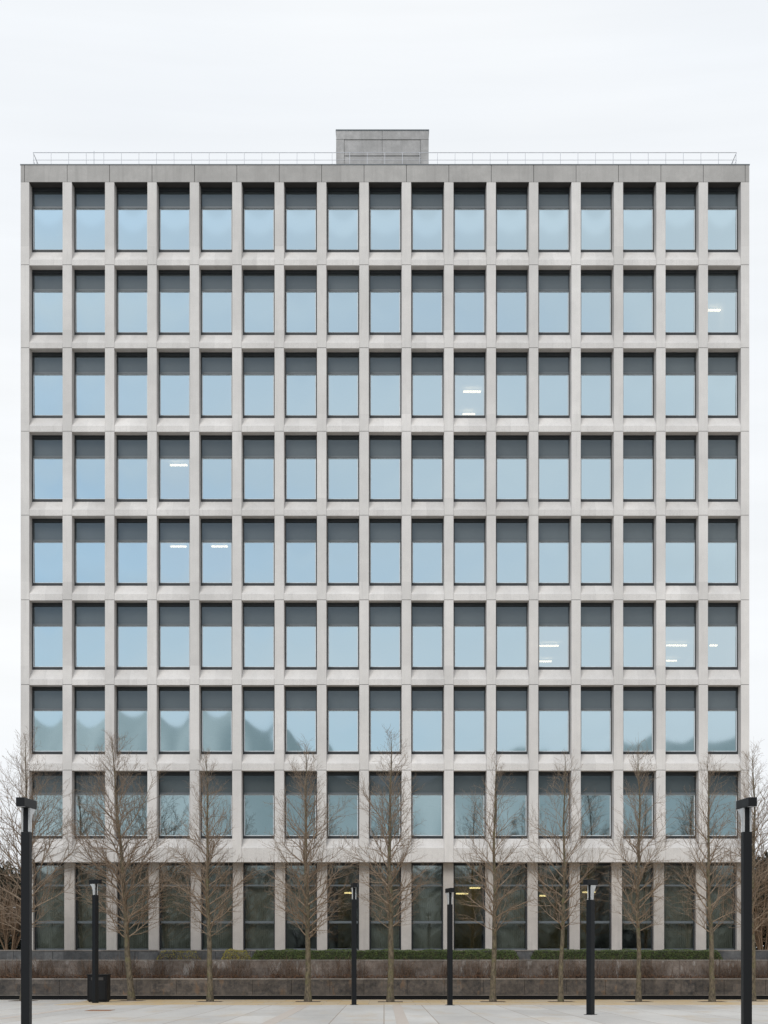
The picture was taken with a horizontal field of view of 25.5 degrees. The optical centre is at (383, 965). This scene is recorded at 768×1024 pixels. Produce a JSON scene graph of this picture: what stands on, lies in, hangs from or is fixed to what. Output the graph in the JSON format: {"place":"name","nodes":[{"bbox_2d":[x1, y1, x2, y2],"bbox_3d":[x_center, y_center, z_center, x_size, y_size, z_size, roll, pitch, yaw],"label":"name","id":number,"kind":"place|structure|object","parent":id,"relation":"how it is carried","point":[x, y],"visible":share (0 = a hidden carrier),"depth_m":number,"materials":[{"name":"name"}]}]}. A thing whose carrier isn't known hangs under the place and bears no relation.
{"place":"outdoors","nodes":[
{"label":"outdoors","id":0,"kind":"place"},
{"bbox_2d":[0,1000,767,1023],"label":"plaza","id":1,"kind":"structure","parent":0,"point":[428,1014],"depth_m":47.59,"materials":[{"name":"grey concrete"}]},
{"bbox_2d":[16,797,36,1023],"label":"lamp post","id":2,"kind":"object","parent":1,"relation":"on","point":[28,807],"visible":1,"depth_m":28.73,"materials":[{"name":"black metal"}]},
{"bbox_2d":[0,978,767,999],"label":"retaining wall","id":3,"kind":"structure","parent":1,"relation":"on","point":[375,988],"depth_m":68.20,"materials":[{"name":"stone"}]},
{"bbox_2d":[56,1000,767,1004],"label":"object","id":4,"kind":"object","parent":1,"relation":"on","point":[422,1002],"visible":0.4,"depth_m":62.76,"materials":[{"name":"grey concrete"}]},
{"bbox_2d":[57,729,192,1000],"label":"bare tree","id":5,"kind":"object","parent":4,"relation":"on","point":[122,881],"visible":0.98,"depth_m":66.10,"materials":[{"name":"brown plant"}]},
{"bbox_2d":[736,797,756,1023],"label":"lamp post","id":6,"kind":"object","parent":1,"relation":"on","point":[744,807],"visible":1,"depth_m":28.73,"materials":[{"name":"black metal"}]},
{"bbox_3d":[0.240,1.386,63.912,0.940,0.029,1.200,0,0,0],"label":"tree pit","id":7,"kind":"object","parent":1,"relation":"on","visible":0},
{"bbox_2d":[333,724,438,1001],"bbox_3d":[0.037,-3.827,63.861,4.278,10.481,3.814,0,0,9],"label":"bare tree","id":8,"kind":"object","parent":7,"relation":"on","point":[390,981],"visible":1,"depth_m":63.84,"materials":[{"name":"brown plant"}]},
{"bbox_3d":[4.119,1.386,64.159,0.940,0.029,1.200,0,0,0],"label":"tree pit","id":9,"kind":"object","parent":1,"relation":"on","visible":0},
{"bbox_2d":[452,749,556,1001],"bbox_3d":[4.353,-3.391,64.066,3.644,9.608,3.386,0,0,33],"label":"bare tree","id":10,"kind":"object","parent":9,"relation":"on","point":[494,929],"visible":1,"depth_m":64.09,"materials":[{"name":"brown plant"}]},
{"bbox_3d":[6.686,1.386,64.159,0.940,0.029,1.200,0,0,0],"label":"tree pit","id":11,"kind":"object","parent":1,"relation":"on","visible":0},
{"bbox_2d":[513,749,610,1001],"bbox_3d":[6.698,-3.444,64.246,3.791,9.710,3.466,0,0,0],"label":"bare tree","id":12,"kind":"object","parent":11,"relation":"on","point":[562,929],"visible":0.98,"depth_m":64.09,"materials":[{"name":"brown plant"}]},
{"bbox_3d":[9.628,1.386,64.159,0.940,0.029,1.200,0,0,0],"label":"tree pit","id":13,"kind":"object","parent":1,"relation":"on","visible":0},
{"bbox_2d":[595,735,682,1001],"bbox_3d":[9.557,-3.710,63.981,3.486,10.243,3.783,0,0,22],"label":"bare tree","id":14,"kind":"object","parent":13,"relation":"on","point":[636,887],"visible":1,"depth_m":64.07,"materials":[{"name":"brown plant"}]},
{"bbox_3d":[12.409,1.386,64.159,0.940,0.029,1.200,0,0,0],"label":"tree pit","id":15,"kind":"object","parent":1,"relation":"on","visible":0},
{"bbox_2d":[668,752,740,1001],"bbox_3d":[12.326,-3.402,64.345,3.446,9.626,3.594,0,0,0],"label":"bare tree","id":16,"kind":"object","parent":15,"relation":"on","point":[712,997],"visible":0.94,"depth_m":64.08,"materials":[{"name":"brown plant"}]},
{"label":"tree pit","id":17,"kind":"object","parent":1,"relation":"on","visible":0},
{"bbox_2d":[703,740,767,1000],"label":"bare tree","id":18,"kind":"object","parent":17,"relation":"on","point":[755,883],"visible":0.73,"depth_m":65.09,"materials":[{"name":"brown plant"}]},
{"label":"tree pit","id":19,"kind":"object","parent":1,"relation":"on","visible":0},
{"bbox_2d":[0,726,100,1000],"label":"bare tree","id":20,"kind":"object","parent":19,"relation":"on","point":[49,879],"visible":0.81,"depth_m":65.81,"materials":[{"name":"brown plant"}]},
{"bbox_2d":[0,0,767,947],"label":"sky","id":21,"kind":"structure","parent":0,"point":[76,75],"materials":[{"name":"white"}]},
{"bbox_2d":[20,129,749,949],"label":"office building","id":22,"kind":"structure","parent":0,"point":[442,471],"depth_m":71.70,"materials":[{"name":"concrete"}]},
{"bbox_2d":[32,352,62,417],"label":"window","id":23,"kind":"structure","parent":22,"relation":"in","point":[47,367],"depth_m":71.77,"materials":[{"name":"blue glass"}]},
{"bbox_2d":[32,435,62,501],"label":"window","id":24,"kind":"structure","parent":22,"relation":"in","point":[47,450],"depth_m":71.77,"materials":[{"name":"blue glass"}]},
{"bbox_2d":[32,519,62,585],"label":"window","id":25,"kind":"structure","parent":22,"relation":"in","point":[47,534],"depth_m":71.77,"materials":[{"name":"blue glass"}]},
{"bbox_2d":[32,603,62,669],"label":"window","id":26,"kind":"structure","parent":22,"relation":"in","point":[47,618],"depth_m":71.77,"materials":[{"name":"blue glass"}]},
{"bbox_2d":[32,687,62,753],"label":"window","id":27,"kind":"structure","parent":22,"relation":"in","point":[47,702],"depth_m":71.77,"materials":[{"name":"blue glass"}]},
{"bbox_2d":[74,352,104,417],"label":"window","id":28,"kind":"structure","parent":22,"relation":"in","point":[89,367],"depth_m":71.77,"materials":[{"name":"blue glass"}]},
{"bbox_2d":[74,435,104,501],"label":"window","id":29,"kind":"structure","parent":22,"relation":"in","point":[89,450],"depth_m":71.77,"materials":[{"name":"blue glass"}]},
{"bbox_2d":[74,519,104,585],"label":"window","id":30,"kind":"structure","parent":22,"relation":"in","point":[89,534],"depth_m":71.77,"materials":[{"name":"blue glass"}]},
{"bbox_2d":[74,603,104,669],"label":"window","id":31,"kind":"structure","parent":22,"relation":"in","point":[89,618],"depth_m":71.77,"materials":[{"name":"blue glass"}]},
{"bbox_2d":[74,687,104,753],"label":"window","id":32,"kind":"structure","parent":22,"relation":"in","point":[89,702],"depth_m":71.77,"materials":[{"name":"blue glass"}]},
{"bbox_2d":[159,352,189,417],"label":"window","id":33,"kind":"structure","parent":22,"relation":"in","point":[174,367],"depth_m":71.77,"materials":[{"name":"blue glass"}]},
{"bbox_2d":[159,435,189,501],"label":"window","id":34,"kind":"structure","parent":22,"relation":"in","point":[174,450],"depth_m":71.77,"materials":[{"name":"blue glass"}]},
{"bbox_2d":[159,519,189,585],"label":"window","id":35,"kind":"structure","parent":22,"relation":"in","point":[174,534],"depth_m":71.77,"materials":[{"name":"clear glass"}]},
{"bbox_2d":[159,603,189,669],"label":"window","id":36,"kind":"structure","parent":22,"relation":"in","point":[174,618],"depth_m":71.77,"materials":[{"name":"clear glass"}]},
{"bbox_2d":[159,687,189,753],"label":"window","id":37,"kind":"structure","parent":22,"relation":"in","point":[174,702],"depth_m":71.77,"materials":[{"name":"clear glass"}]},
{"bbox_2d":[201,352,231,417],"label":"window","id":38,"kind":"structure","parent":22,"relation":"in","point":[216,367],"depth_m":71.77,"materials":[{"name":"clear glass"}]},
{"bbox_2d":[201,435,231,501],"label":"window","id":39,"kind":"structure","parent":22,"relation":"in","point":[216,450],"depth_m":71.77,"materials":[{"name":"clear glass"}]},
{"bbox_2d":[201,519,231,585],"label":"window","id":40,"kind":"structure","parent":22,"relation":"in","point":[216,534],"depth_m":71.77,"materials":[{"name":"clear glass"}]},
{"bbox_2d":[201,603,231,669],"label":"window","id":41,"kind":"structure","parent":22,"relation":"in","point":[216,618],"depth_m":71.77,"materials":[{"name":"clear glass"}]},
{"bbox_2d":[201,687,231,753],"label":"window","id":42,"kind":"structure","parent":22,"relation":"in","point":[216,702],"depth_m":71.77,"materials":[{"name":"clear glass"}]},
{"bbox_2d":[243,270,274,334],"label":"window","id":43,"kind":"structure","parent":22,"relation":"in","point":[258,285],"depth_m":71.77,"materials":[{"name":"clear glass"}]},
{"bbox_2d":[243,352,274,417],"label":"window","id":44,"kind":"structure","parent":22,"relation":"in","point":[258,367],"depth_m":71.77,"materials":[{"name":"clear glass"}]},
{"bbox_2d":[243,435,274,501],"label":"window","id":45,"kind":"structure","parent":22,"relation":"in","point":[258,450],"depth_m":71.77,"materials":[{"name":"blue glass"}]},
{"bbox_2d":[243,519,274,585],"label":"window","id":46,"kind":"structure","parent":22,"relation":"in","point":[258,534],"depth_m":71.77,"materials":[{"name":"blue glass"}]},
{"bbox_2d":[243,603,274,669],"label":"window","id":47,"kind":"structure","parent":22,"relation":"in","point":[258,618],"depth_m":71.77,"materials":[{"name":"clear glass"}]},
{"bbox_2d":[243,687,274,753],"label":"window","id":48,"kind":"structure","parent":22,"relation":"in","point":[258,702],"depth_m":71.77,"materials":[{"name":"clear glass"}]},
{"bbox_2d":[244,863,274,949],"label":"tall window","id":49,"kind":"structure","parent":22,"relation":"in","point":[260,920],"depth_m":72.24,"materials":[{"name":"grey glass"}]},
{"bbox_2d":[285,270,316,334],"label":"window","id":50,"kind":"structure","parent":22,"relation":"in","point":[300,285],"depth_m":71.77,"materials":[{"name":"blue glass"}]},
{"bbox_2d":[285,352,316,417],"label":"window","id":51,"kind":"structure","parent":22,"relation":"in","point":[300,367],"depth_m":71.77,"materials":[{"name":"blue glass"}]},
{"bbox_2d":[285,435,316,501],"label":"window","id":52,"kind":"structure","parent":22,"relation":"in","point":[300,450],"depth_m":71.77,"materials":[{"name":"blue glass"}]},
{"bbox_2d":[285,519,316,585],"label":"window","id":53,"kind":"structure","parent":22,"relation":"in","point":[300,534],"depth_m":71.77,"materials":[{"name":"blue glass"}]},
{"bbox_2d":[285,603,316,669],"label":"window","id":54,"kind":"structure","parent":22,"relation":"in","point":[300,618],"depth_m":71.77,"materials":[{"name":"blue glass"}]},
{"bbox_2d":[285,687,316,753],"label":"window","id":55,"kind":"structure","parent":22,"relation":"in","point":[300,702],"depth_m":71.77,"materials":[{"name":"blue glass"}]},
{"bbox_2d":[327,270,358,334],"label":"window","id":56,"kind":"structure","parent":22,"relation":"in","point":[342,285],"depth_m":71.77,"materials":[{"name":"blue glass"}]},
{"bbox_2d":[327,352,358,417],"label":"window","id":57,"kind":"structure","parent":22,"relation":"in","point":[342,367],"depth_m":71.77,"materials":[{"name":"blue glass"}]},
{"bbox_2d":[327,435,358,501],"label":"window","id":58,"kind":"structure","parent":22,"relation":"in","point":[342,450],"depth_m":71.77,"materials":[{"name":"blue glass"}]},
{"bbox_2d":[327,519,358,585],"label":"window","id":59,"kind":"structure","parent":22,"relation":"in","point":[342,534],"depth_m":71.77,"materials":[{"name":"blue glass"}]},
{"bbox_2d":[327,603,358,669],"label":"window","id":60,"kind":"structure","parent":22,"relation":"in","point":[342,618],"depth_m":71.77,"materials":[{"name":"blue glass"}]},
{"bbox_2d":[327,687,358,753],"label":"window","id":61,"kind":"structure","parent":22,"relation":"in","point":[342,702],"depth_m":71.77,"materials":[{"name":"blue glass"}]},
{"bbox_2d":[369,270,400,334],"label":"window","id":62,"kind":"structure","parent":22,"relation":"in","point":[384,285],"depth_m":71.77,"materials":[{"name":"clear glass"}]},
{"bbox_2d":[369,352,400,417],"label":"window","id":63,"kind":"structure","parent":22,"relation":"in","point":[384,367],"depth_m":71.77,"materials":[{"name":"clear glass"}]},
{"bbox_2d":[369,435,400,501],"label":"window","id":64,"kind":"structure","parent":22,"relation":"in","point":[384,450],"depth_m":71.77,"materials":[{"name":"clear glass"}]},
{"bbox_2d":[369,519,400,585],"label":"window","id":65,"kind":"structure","parent":22,"relation":"in","point":[384,534],"depth_m":71.77,"materials":[{"name":"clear glass"}]},
{"bbox_2d":[369,603,400,669],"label":"window","id":66,"kind":"structure","parent":22,"relation":"in","point":[384,618],"depth_m":71.77,"materials":[{"name":"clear glass"}]},
{"bbox_2d":[369,687,400,753],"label":"window","id":67,"kind":"structure","parent":22,"relation":"in","point":[384,702],"depth_m":71.77,"materials":[{"name":"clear glass"}]},
{"bbox_2d":[411,270,442,334],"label":"window","id":68,"kind":"structure","parent":22,"relation":"in","point":[426,285],"depth_m":71.77,"materials":[{"name":"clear glass"}]},
{"bbox_2d":[411,352,442,417],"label":"window","id":69,"kind":"structure","parent":22,"relation":"in","point":[426,367],"depth_m":71.77,"materials":[{"name":"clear glass"}]},
{"bbox_2d":[411,435,442,501],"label":"window","id":70,"kind":"structure","parent":22,"relation":"in","point":[426,450],"depth_m":71.77,"materials":[{"name":"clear glass"}]},
{"bbox_2d":[411,519,442,585],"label":"window","id":71,"kind":"structure","parent":22,"relation":"in","point":[426,534],"depth_m":71.77,"materials":[{"name":"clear glass"}]},
{"bbox_2d":[411,603,442,669],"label":"window","id":72,"kind":"structure","parent":22,"relation":"in","point":[426,618],"depth_m":71.77,"materials":[{"name":"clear glass"}]},
{"bbox_2d":[411,687,442,753],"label":"window","id":73,"kind":"structure","parent":22,"relation":"in","point":[426,702],"depth_m":71.77,"materials":[{"name":"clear glass"}]},
{"bbox_2d":[411,863,442,949],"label":"tall window","id":74,"kind":"structure","parent":22,"relation":"in","point":[426,930],"depth_m":72.24,"materials":[{"name":"grey glass"}]},
{"bbox_2d":[454,352,484,417],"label":"window","id":75,"kind":"structure","parent":22,"relation":"in","point":[469,367],"depth_m":71.77,"materials":[{"name":"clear glass"}]},
{"bbox_2d":[454,435,484,501],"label":"window","id":76,"kind":"structure","parent":22,"relation":"in","point":[469,450],"depth_m":71.77,"materials":[{"name":"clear glass"}]},
{"bbox_2d":[454,519,484,585],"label":"window","id":77,"kind":"structure","parent":22,"relation":"in","point":[469,534],"depth_m":71.77,"materials":[{"name":"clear glass"}]},
{"bbox_2d":[454,603,484,669],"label":"window","id":78,"kind":"structure","parent":22,"relation":"in","point":[469,618],"depth_m":71.77,"materials":[{"name":"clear glass"}]},
{"bbox_2d":[454,687,484,753],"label":"window","id":79,"kind":"structure","parent":22,"relation":"in","point":[469,702],"depth_m":71.77,"materials":[{"name":"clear glass"}]},
{"bbox_2d":[496,270,527,334],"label":"window","id":80,"kind":"structure","parent":22,"relation":"in","point":[511,285],"depth_m":71.77,"materials":[{"name":"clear glass"}]},
{"bbox_2d":[496,352,527,417],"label":"window","id":81,"kind":"structure","parent":22,"relation":"in","point":[511,367],"depth_m":71.77,"materials":[{"name":"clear glass"}]},
{"bbox_2d":[496,435,527,501],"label":"window","id":82,"kind":"structure","parent":22,"relation":"in","point":[511,450],"depth_m":71.77,"materials":[{"name":"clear glass"}]},
{"bbox_2d":[496,519,527,585],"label":"window","id":83,"kind":"structure","parent":22,"relation":"in","point":[511,534],"depth_m":71.77,"materials":[{"name":"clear glass"}]},
{"bbox_2d":[496,603,527,669],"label":"window","id":84,"kind":"structure","parent":22,"relation":"in","point":[511,618],"depth_m":71.77,"materials":[{"name":"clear glass"}]},
{"bbox_2d":[496,687,527,753],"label":"window","id":85,"kind":"structure","parent":22,"relation":"in","point":[511,702],"depth_m":71.77,"materials":[{"name":"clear glass"}]},
{"bbox_2d":[538,270,569,334],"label":"window","id":86,"kind":"structure","parent":22,"relation":"in","point":[553,285],"depth_m":71.77,"materials":[{"name":"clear glass"}]},
{"bbox_2d":[538,352,569,417],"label":"window","id":87,"kind":"structure","parent":22,"relation":"in","point":[553,367],"depth_m":71.77,"materials":[{"name":"blue glass"}]},
{"bbox_2d":[538,435,569,501],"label":"window","id":88,"kind":"structure","parent":22,"relation":"in","point":[553,450],"depth_m":71.77,"materials":[{"name":"blue glass"}]},
{"bbox_2d":[538,519,569,585],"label":"window","id":89,"kind":"structure","parent":22,"relation":"in","point":[553,534],"depth_m":71.77,"materials":[{"name":"blue glass"}]},
{"bbox_2d":[538,603,569,669],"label":"window","id":90,"kind":"structure","parent":22,"relation":"in","point":[553,618],"depth_m":71.77,"materials":[{"name":"blue glass"}]},
{"bbox_2d":[538,687,569,753],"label":"window","id":91,"kind":"structure","parent":22,"relation":"in","point":[553,702],"depth_m":71.77,"materials":[{"name":"blue glass"}]},
{"bbox_2d":[581,352,611,417],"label":"window","id":92,"kind":"structure","parent":22,"relation":"in","point":[596,367],"depth_m":71.77,"materials":[{"name":"blue glass"}]},
{"bbox_2d":[581,435,611,501],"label":"window","id":93,"kind":"structure","parent":22,"relation":"in","point":[596,450],"depth_m":71.77,"materials":[{"name":"blue glass"}]},
{"bbox_2d":[581,519,611,585],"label":"window","id":94,"kind":"structure","parent":22,"relation":"in","point":[596,534],"depth_m":71.77,"materials":[{"name":"blue glass"}]},
{"bbox_2d":[581,603,611,669],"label":"window","id":95,"kind":"structure","parent":22,"relation":"in","point":[596,618],"depth_m":71.77,"materials":[{"name":"blue glass"}]},
{"bbox_2d":[581,687,611,753],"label":"window","id":96,"kind":"structure","parent":22,"relation":"in","point":[596,702],"depth_m":71.77,"materials":[{"name":"blue glass"}]},
{"bbox_2d":[623,352,653,417],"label":"window","id":97,"kind":"structure","parent":22,"relation":"in","point":[638,367],"depth_m":71.77,"materials":[{"name":"blue glass"}]},
{"bbox_2d":[623,435,653,501],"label":"window","id":98,"kind":"structure","parent":22,"relation":"in","point":[638,450],"depth_m":71.77,"materials":[{"name":"blue glass"}]},
{"bbox_2d":[623,519,653,585],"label":"window","id":99,"kind":"structure","parent":22,"relation":"in","point":[638,534],"depth_m":71.77,"materials":[{"name":"blue glass"}]},
{"bbox_2d":[623,603,653,669],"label":"window","id":100,"kind":"structure","parent":22,"relation":"in","point":[638,618],"depth_m":71.77,"materials":[{"name":"blue glass"}]},
{"bbox_2d":[623,687,653,753],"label":"window","id":101,"kind":"structure","parent":22,"relation":"in","point":[638,702],"depth_m":71.77,"materials":[{"name":"blue glass"}]},
{"bbox_2d":[664,863,694,949],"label":"tall window","id":102,"kind":"structure","parent":22,"relation":"in","point":[677,926],"depth_m":72.24,"materials":[{"name":"grey glass"}]},
{"bbox_2d":[251,949,519,959],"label":"hedge","id":103,"kind":"object","parent":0,"point":[269,954],"visible":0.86,"depth_m":69.69,"materials":[{"name":"green plant"}]},
{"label":"terrace ground","id":104,"kind":"structure","parent":0,"visible":0},
{"bbox_2d":[0,950,767,959],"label":"retaining wall","id":105,"kind":"structure","parent":104,"relation":"on","point":[216,954],"depth_m":70.15,"materials":[{"name":"grey stone"}]},
{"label":"planting soil","id":106,"kind":"structure","parent":0,"visible":0},
{"bbox_2d":[0,960,767,977],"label":"retaining wall","id":107,"kind":"structure","parent":106,"relation":"on","point":[376,969],"depth_m":69.10,"materials":[{"name":"brown stone"}]},
{"bbox_2d":[0,954,767,977],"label":"dry stems","id":108,"kind":"object","parent":106,"relation":"on","point":[197,972],"visible":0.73,"depth_m":68.83,"materials":[{"name":"brown plant"}]},
{"bbox_3d":[-6.605,1.386,64.409,0.940,0.029,1.200,0,0,0],"label":"tree pit","id":109,"kind":"object","parent":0,"visible":0},
{"bbox_2d":[153,746,268,1001],"bbox_3d":[-6.818,-3.493,64.419,3.938,9.808,3.797,0,0,19],"label":"bare tree","id":110,"kind":"object","parent":109,"relation":"on","point":[209,846],"visible":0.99,"depth_m":64.32,"materials":[{"name":"brown plant"}]},
{"bbox_3d":[-2.875,1.386,64.159,0.940,0.029,1.200,0,0,0],"label":"tree pit","id":111,"kind":"object","parent":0,"visible":0},
{"bbox_2d":[260,735,359,1001],"bbox_3d":[-2.663,-3.668,64.240,4.315,10.165,5.092,0,0,0],"label":"bare tree","id":112,"kind":"object","parent":111,"relation":"on","point":[307,917],"visible":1,"depth_m":64.05,"materials":[{"name":"brown plant"}]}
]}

